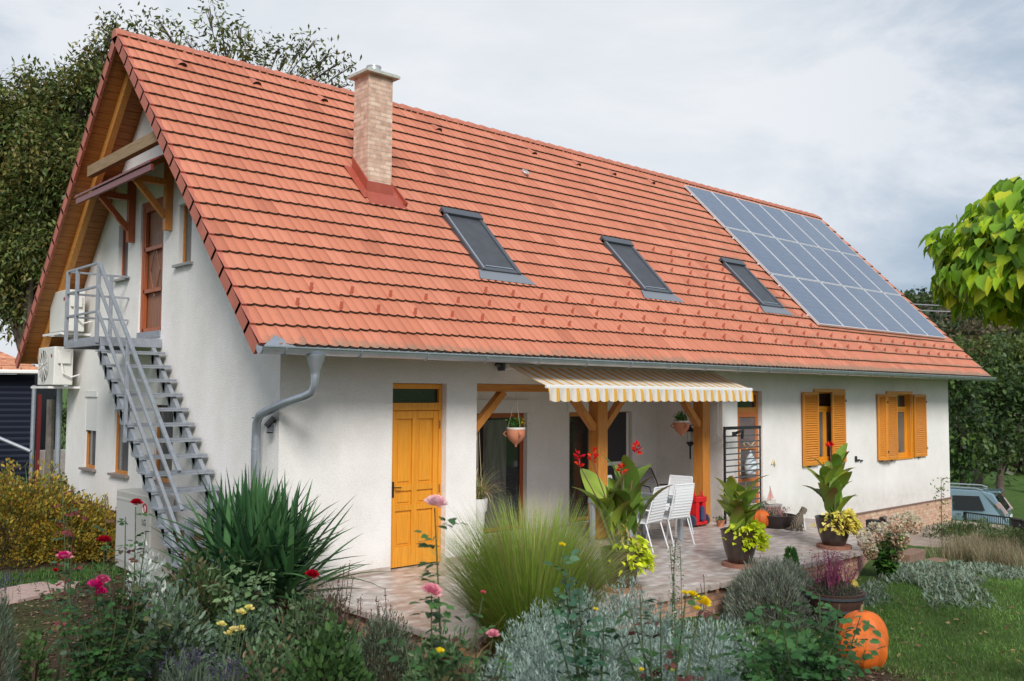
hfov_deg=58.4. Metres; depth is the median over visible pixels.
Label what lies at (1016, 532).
shrub
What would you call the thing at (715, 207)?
solar panel
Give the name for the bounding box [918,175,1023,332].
catalpa tree
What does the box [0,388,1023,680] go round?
ground
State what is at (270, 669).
herb mound
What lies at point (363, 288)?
house
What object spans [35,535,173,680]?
rose bush
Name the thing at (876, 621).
pumpkin
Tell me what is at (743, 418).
screen door
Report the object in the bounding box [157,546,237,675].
dark shrub
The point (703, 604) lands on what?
dry flower stalks
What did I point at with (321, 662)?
herb mound
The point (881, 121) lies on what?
sky
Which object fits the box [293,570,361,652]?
dark shrub
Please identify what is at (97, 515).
orange shrub
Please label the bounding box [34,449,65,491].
garden wall
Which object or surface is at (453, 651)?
herb mound
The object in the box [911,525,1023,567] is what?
dry grass clump
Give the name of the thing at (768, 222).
solar panel
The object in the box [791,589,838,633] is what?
lavender bush
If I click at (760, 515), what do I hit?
pumpkin
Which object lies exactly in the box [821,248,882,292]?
solar panel
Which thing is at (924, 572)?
lambs ear
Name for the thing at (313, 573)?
rose bush
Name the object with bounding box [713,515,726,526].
pot
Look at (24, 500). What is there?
orange shrub
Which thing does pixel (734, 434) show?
iron trellis
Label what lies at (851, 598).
barrel planter
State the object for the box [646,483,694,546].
patio chair
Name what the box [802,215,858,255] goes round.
solar panel
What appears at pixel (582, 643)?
rose bush
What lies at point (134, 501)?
rose bush
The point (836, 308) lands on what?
solar panel
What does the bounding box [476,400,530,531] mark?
patio door
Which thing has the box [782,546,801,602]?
dwarf conifer
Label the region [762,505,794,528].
heather tub
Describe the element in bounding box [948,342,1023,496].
broadleaf tree
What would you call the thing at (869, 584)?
grey ground cover
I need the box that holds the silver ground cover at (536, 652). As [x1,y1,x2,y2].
[477,573,772,680]
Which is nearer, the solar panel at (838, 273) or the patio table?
the patio table
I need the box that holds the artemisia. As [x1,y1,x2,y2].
[115,539,174,677]
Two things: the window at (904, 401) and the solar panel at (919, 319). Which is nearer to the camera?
the window at (904, 401)
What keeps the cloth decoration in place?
hanging from the iron trellis
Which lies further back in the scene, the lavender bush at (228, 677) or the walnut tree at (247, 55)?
the walnut tree at (247, 55)
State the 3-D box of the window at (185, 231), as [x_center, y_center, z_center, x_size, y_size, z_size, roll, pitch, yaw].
[-4.976,-1.669,14.057,0.220,1.072,0.630,3,-5,-42]
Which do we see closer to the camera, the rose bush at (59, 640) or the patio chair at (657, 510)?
the rose bush at (59, 640)
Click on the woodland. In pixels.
(947, 326)
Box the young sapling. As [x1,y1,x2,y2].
[926,477,953,542]
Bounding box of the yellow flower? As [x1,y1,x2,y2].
[216,604,254,680]
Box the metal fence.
[963,512,1023,544]
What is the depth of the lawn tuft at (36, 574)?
13.66 m
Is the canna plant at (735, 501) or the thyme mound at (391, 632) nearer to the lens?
the thyme mound at (391, 632)
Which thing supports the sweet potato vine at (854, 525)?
in the plant pot at (831, 540)
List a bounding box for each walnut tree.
[0,3,134,374]
[100,0,361,90]
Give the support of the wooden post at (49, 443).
on the ground at (1014, 494)
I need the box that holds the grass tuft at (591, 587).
[579,538,596,644]
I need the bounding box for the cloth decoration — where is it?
[739,442,756,474]
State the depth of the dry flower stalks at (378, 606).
8.09 m
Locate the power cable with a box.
[913,304,980,311]
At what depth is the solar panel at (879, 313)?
24.16 m
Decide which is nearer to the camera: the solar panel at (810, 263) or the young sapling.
the young sapling
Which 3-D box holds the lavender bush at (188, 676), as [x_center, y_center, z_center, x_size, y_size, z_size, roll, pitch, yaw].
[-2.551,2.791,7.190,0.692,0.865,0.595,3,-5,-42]
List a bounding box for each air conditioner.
[31,346,79,388]
[43,289,91,336]
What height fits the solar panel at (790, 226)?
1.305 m
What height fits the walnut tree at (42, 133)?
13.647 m
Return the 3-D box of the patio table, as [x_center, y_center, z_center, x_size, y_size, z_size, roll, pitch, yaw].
[2.100,3.009,15.403,1.420,0.735,0.920,3,-5,-42]
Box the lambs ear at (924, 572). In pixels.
[874,559,1001,611]
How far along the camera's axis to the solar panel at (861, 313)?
23.38 m
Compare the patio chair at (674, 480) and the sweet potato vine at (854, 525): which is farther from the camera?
the patio chair at (674, 480)
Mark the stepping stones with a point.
(27, 592)
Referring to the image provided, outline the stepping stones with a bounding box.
[0,580,78,603]
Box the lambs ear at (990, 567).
[959,560,1023,581]
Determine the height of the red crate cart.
0.642 m
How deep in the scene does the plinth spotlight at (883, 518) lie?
22.23 m
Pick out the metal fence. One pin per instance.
(1014, 522)
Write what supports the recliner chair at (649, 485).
on the terrace
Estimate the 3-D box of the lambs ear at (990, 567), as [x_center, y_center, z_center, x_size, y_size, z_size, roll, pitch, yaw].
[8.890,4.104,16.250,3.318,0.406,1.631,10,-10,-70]
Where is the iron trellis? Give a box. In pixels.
[723,426,760,523]
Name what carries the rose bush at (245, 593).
on the ground at (1014, 494)
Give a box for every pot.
[503,398,526,446]
[600,545,641,593]
[670,410,689,436]
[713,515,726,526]
[720,527,756,568]
[814,515,852,550]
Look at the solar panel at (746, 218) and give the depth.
24.61 m
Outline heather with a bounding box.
[800,547,866,594]
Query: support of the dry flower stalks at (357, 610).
on the ground at (1014, 494)
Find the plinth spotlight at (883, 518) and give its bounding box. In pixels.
[879,515,887,522]
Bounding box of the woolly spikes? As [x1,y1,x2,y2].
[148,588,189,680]
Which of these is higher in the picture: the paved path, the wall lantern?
the wall lantern
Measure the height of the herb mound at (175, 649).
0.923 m
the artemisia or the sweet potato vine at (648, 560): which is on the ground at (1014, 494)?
the artemisia
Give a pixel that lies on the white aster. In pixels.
(673, 593)
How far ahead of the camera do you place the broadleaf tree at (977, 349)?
43.79 m
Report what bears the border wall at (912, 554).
on the ground at (1014, 494)
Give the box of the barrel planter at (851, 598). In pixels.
[802,579,866,633]
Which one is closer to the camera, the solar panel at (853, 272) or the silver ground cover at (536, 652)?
the silver ground cover at (536, 652)
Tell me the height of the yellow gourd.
0.192 m
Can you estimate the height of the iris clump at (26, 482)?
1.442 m
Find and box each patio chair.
[635,485,668,552]
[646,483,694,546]
[650,475,693,537]
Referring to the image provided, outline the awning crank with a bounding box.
[717,402,728,447]
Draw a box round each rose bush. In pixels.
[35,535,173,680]
[46,473,86,680]
[90,494,154,677]
[200,555,284,675]
[255,569,339,671]
[378,495,472,680]
[436,590,527,680]
[542,542,616,680]
[613,590,732,680]
[722,588,885,680]
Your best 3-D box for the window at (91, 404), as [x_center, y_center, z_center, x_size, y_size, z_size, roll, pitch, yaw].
[-7.700,1.658,16.818,0.220,1.442,0.760,3,-5,-42]
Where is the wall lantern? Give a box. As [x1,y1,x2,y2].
[686,425,692,458]
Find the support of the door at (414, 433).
in the house
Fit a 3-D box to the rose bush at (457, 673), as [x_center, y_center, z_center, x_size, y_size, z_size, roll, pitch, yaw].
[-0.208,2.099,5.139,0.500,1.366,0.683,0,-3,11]
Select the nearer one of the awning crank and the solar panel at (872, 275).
the awning crank
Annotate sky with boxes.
[0,0,1023,385]
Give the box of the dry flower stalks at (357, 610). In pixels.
[318,563,362,638]
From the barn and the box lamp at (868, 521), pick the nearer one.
the box lamp at (868, 521)
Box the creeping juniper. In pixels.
[922,515,1005,540]
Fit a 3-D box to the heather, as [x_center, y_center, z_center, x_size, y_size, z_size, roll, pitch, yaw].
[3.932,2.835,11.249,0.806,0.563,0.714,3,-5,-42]
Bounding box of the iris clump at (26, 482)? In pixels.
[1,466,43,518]
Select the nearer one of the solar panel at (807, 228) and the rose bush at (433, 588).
the rose bush at (433, 588)
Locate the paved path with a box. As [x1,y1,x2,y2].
[869,520,1017,546]
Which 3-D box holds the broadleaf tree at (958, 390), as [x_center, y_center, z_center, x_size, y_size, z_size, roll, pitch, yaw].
[17.509,3.746,35.803,3.243,7.517,3.325,0,-3,8]
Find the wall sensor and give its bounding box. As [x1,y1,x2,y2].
[264,416,275,432]
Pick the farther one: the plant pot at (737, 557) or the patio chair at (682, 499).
the patio chair at (682, 499)
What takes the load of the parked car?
on the ground at (1014, 494)
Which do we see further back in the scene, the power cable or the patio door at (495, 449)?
the power cable
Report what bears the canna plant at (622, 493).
in the plant pot at (625, 568)
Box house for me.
[15,28,995,622]
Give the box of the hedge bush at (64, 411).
[45,385,67,449]
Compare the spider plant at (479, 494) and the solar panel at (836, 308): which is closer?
the spider plant at (479, 494)
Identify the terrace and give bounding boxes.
[296,514,867,641]
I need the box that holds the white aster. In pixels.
[666,538,685,670]
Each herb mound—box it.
[10,619,55,680]
[138,617,211,680]
[200,583,296,680]
[214,634,302,680]
[263,588,350,680]
[276,612,376,680]
[402,622,486,680]
[746,608,834,680]
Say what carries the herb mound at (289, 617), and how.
on the ground at (1014, 494)
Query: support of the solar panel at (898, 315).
attached to the mounting rails
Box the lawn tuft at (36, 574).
[0,558,136,586]
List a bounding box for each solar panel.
[684,185,750,232]
[712,192,774,237]
[725,227,794,277]
[736,198,797,242]
[752,233,819,281]
[759,204,819,247]
[770,274,843,327]
[776,238,841,285]
[781,210,839,251]
[797,278,866,329]
[799,243,862,288]
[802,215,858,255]
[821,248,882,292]
[821,282,888,332]
[842,253,900,295]
[843,286,908,334]
[865,290,927,336]
[884,293,945,338]
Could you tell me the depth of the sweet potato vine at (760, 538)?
13.04 m
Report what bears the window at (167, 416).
in the house
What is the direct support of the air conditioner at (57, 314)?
attached to the house
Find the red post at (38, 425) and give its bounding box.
[34,394,41,493]
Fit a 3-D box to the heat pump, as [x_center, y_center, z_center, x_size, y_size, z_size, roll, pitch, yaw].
[-5.679,2.938,14.095,0.380,1.200,1.400,3,-5,-42]
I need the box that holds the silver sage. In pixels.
[126,576,220,680]
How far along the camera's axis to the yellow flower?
7.39 m
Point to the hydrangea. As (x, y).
(887, 557)
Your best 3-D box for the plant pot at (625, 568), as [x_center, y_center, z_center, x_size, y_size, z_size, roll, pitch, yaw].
[1.388,2.893,11.605,0.562,0.520,0.562,3,-5,-42]
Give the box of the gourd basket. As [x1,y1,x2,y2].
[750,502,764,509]
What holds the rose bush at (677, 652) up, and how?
on the ground at (1014, 494)
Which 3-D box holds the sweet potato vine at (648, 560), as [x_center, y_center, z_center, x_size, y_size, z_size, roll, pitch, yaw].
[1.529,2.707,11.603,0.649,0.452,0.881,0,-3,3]
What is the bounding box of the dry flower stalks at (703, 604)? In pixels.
[700,573,707,660]
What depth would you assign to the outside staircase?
12.97 m
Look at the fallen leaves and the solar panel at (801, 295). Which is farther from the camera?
the solar panel at (801, 295)
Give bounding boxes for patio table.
[588,492,682,544]
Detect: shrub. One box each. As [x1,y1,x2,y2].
[0,455,108,568]
[3,487,116,565]
[84,571,160,679]
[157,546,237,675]
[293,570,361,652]
[975,523,1023,546]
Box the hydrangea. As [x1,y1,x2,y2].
[857,510,922,575]
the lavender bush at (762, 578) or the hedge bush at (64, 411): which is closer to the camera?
the lavender bush at (762, 578)
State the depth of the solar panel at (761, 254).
22.78 m
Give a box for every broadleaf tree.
[948,341,1008,486]
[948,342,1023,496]
[950,332,1011,486]
[985,326,1023,472]
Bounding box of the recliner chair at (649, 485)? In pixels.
[637,468,667,492]
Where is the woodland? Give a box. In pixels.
[897,286,1023,485]
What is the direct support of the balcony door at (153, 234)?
in the house
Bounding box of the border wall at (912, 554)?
[898,548,947,562]
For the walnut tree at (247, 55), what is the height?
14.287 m
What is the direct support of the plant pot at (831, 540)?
on the terrace
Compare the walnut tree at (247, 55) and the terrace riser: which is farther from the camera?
the walnut tree at (247, 55)
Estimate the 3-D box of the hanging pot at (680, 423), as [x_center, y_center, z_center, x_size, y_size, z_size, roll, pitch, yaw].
[3.209,1.504,17.261,0.392,0.620,0.367,3,-5,-42]
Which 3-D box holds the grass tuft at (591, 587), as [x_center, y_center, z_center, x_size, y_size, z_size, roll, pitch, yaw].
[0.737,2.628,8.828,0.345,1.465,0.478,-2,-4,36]
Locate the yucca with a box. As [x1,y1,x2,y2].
[133,460,391,632]
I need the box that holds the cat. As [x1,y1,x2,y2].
[786,506,806,530]
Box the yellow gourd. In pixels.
[850,578,858,589]
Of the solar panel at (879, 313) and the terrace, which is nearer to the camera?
the terrace
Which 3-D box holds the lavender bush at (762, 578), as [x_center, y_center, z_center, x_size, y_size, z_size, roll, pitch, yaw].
[3.340,3.172,11.676,1.644,0.911,1.443,3,-5,-42]
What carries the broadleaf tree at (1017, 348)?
on the ground at (1014, 494)
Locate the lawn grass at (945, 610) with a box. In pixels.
[677,566,1023,680]
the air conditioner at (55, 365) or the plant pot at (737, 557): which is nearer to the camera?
the plant pot at (737, 557)
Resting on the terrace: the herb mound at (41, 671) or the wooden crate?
the wooden crate
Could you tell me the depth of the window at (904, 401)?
23.74 m
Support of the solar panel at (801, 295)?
attached to the mounting rails
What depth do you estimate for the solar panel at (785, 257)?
23.60 m
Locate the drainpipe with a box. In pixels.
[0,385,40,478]
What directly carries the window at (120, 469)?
in the house
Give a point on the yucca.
(252, 523)
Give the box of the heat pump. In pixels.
[115,488,173,577]
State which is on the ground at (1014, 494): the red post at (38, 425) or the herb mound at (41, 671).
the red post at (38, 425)
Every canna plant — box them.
[573,439,671,551]
[715,475,767,531]
[802,442,855,518]
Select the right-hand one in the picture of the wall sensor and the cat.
the cat
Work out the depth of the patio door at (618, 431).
17.92 m
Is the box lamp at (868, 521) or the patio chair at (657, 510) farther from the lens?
the box lamp at (868, 521)
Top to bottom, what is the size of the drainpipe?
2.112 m
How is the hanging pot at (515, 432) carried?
hanging from the house
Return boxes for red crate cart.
[686,491,709,526]
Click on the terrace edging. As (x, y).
(715, 586)
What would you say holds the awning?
attached to the house
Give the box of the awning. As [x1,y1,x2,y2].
[495,362,752,401]
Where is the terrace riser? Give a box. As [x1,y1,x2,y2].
[292,550,868,667]
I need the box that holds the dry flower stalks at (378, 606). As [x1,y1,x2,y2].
[365,588,396,680]
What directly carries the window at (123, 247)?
in the house
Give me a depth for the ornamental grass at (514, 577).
8.82 m
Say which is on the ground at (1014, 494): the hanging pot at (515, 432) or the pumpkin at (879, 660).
the pumpkin at (879, 660)
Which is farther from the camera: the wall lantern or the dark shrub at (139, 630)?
the wall lantern
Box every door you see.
[136,197,163,337]
[391,410,440,567]
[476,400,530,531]
[567,400,635,521]
[737,412,758,506]
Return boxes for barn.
[0,351,56,513]
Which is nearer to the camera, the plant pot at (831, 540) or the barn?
the plant pot at (831, 540)
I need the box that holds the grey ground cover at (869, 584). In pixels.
[858,578,896,607]
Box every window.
[78,391,97,471]
[107,392,130,477]
[114,218,128,282]
[153,399,173,486]
[172,198,192,267]
[819,392,842,463]
[889,394,912,460]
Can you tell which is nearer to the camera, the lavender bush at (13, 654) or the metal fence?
the lavender bush at (13, 654)
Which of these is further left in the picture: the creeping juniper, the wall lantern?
the wall lantern
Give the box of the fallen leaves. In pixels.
[761,579,1022,672]
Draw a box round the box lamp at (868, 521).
[866,519,880,531]
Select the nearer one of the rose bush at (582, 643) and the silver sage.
the rose bush at (582, 643)
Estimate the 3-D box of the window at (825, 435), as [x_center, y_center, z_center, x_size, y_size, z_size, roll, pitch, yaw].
[7.203,1.983,20.977,1.350,1.648,0.210,3,-5,-42]
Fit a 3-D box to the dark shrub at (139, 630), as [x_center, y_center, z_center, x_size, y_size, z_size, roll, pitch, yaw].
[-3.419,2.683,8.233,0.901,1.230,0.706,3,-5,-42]
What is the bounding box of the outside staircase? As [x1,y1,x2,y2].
[64,261,223,614]
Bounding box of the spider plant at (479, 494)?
[476,432,511,552]
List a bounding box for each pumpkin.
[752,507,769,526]
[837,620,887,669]
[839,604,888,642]
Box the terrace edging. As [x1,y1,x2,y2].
[295,518,873,647]
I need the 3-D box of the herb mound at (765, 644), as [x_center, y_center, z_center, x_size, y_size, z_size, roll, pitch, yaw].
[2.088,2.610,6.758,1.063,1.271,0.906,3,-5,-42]
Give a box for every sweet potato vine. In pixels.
[609,534,656,575]
[722,519,772,551]
[811,508,865,537]
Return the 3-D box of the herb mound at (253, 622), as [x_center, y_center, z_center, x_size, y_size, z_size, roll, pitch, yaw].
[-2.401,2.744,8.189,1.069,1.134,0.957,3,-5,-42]
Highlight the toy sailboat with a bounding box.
[765,488,775,503]
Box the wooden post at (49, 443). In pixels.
[43,399,54,490]
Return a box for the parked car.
[950,483,1012,524]
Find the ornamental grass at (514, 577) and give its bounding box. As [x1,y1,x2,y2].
[387,485,692,676]
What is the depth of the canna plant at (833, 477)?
14.83 m
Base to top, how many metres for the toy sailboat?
0.360 m
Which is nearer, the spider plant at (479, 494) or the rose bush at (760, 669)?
the rose bush at (760, 669)
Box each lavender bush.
[0,569,37,680]
[149,642,218,680]
[206,653,260,680]
[719,555,823,632]
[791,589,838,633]
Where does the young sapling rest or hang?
on the paved path
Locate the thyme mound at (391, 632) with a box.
[346,607,422,680]
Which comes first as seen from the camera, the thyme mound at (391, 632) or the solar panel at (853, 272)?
the thyme mound at (391, 632)
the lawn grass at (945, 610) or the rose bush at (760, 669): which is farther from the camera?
the lawn grass at (945, 610)
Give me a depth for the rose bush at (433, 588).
5.27 m
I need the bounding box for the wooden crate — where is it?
[764,503,781,512]

